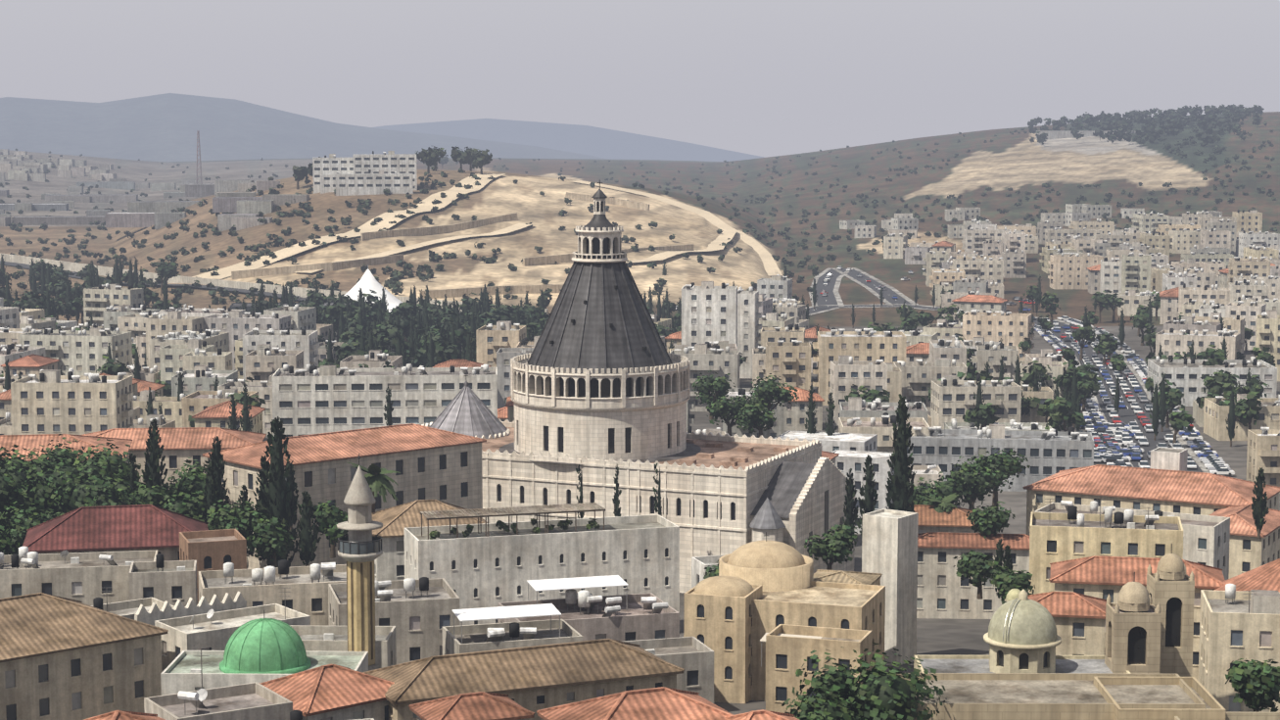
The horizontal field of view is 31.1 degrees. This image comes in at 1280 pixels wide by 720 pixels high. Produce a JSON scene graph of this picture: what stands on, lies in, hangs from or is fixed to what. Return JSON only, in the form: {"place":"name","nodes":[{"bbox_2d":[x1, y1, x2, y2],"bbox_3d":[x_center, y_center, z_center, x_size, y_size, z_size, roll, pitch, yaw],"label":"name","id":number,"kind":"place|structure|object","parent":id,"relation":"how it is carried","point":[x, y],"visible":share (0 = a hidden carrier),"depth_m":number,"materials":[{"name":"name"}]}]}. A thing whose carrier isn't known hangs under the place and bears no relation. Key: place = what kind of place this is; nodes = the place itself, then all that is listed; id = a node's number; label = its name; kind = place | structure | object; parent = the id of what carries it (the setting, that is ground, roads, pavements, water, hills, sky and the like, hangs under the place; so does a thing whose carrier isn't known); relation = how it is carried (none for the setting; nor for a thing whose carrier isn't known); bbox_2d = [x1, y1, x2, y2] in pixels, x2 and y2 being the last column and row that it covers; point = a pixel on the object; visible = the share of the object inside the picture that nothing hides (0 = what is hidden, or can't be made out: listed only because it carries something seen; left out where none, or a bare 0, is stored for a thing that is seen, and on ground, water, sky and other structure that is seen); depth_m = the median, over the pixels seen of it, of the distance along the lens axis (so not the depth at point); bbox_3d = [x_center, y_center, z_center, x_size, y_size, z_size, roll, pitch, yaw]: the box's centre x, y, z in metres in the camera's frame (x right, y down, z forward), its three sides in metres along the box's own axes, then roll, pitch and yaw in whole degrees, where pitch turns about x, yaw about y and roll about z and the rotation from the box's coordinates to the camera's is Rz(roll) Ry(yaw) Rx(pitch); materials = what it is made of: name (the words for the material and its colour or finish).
{"place":"outdoors","nodes":[
{"label":"outdoors","id":0,"kind":"place"},
{"bbox_2d":[0,93,1279,714],"bbox_3d":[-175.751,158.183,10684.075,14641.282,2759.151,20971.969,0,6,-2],"label":"terrain","id":1,"kind":"structure","parent":0,"point":[157,136],"depth_m":1534.42,"materials":[{"name":"beige soil"}]},
{"bbox_2d":[421,179,854,592],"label":"basilica","id":2,"kind":"structure","parent":1,"relation":"on","point":[599,379],"depth_m":338.90,"materials":[{"name":"beige stone"}]},
{"bbox_2d":[0,353,1279,719],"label":"foreground buildings","id":3,"kind":"structure","parent":1,"relation":"on","point":[431,592],"depth_m":235.24,"materials":[{"name":"stone"}]},
{"bbox_2d":[0,130,1279,493],"bbox_3d":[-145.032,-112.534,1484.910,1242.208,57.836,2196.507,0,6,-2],"label":"town","id":4,"kind":"object","parent":1,"relation":"on","point":[1228,267],"visible":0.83,"depth_m":646.93,"materials":[{"name":"beige concrete"}]},
{"bbox_2d":[0,103,1279,719],"bbox_3d":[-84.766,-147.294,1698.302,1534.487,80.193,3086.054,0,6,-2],"label":"trees","id":5,"kind":"object","parent":1,"relation":"on","point":[63,480],"visible":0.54,"depth_m":505.80,"materials":[{"name":"green plant"}]},
{"bbox_2d":[73,266,1234,475],"bbox_3d":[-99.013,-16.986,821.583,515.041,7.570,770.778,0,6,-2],"label":"cars","id":6,"kind":"object","parent":1,"relation":"on","point":[1108,449],"visible":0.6,"depth_m":521.77,"materials":[{"name":"multicoloured metal"}]},
{"bbox_2d":[0,0,1279,157],"label":"sky","id":7,"kind":"structure","parent":0,"point":[766,78],"materials":[{"name":"grey"}]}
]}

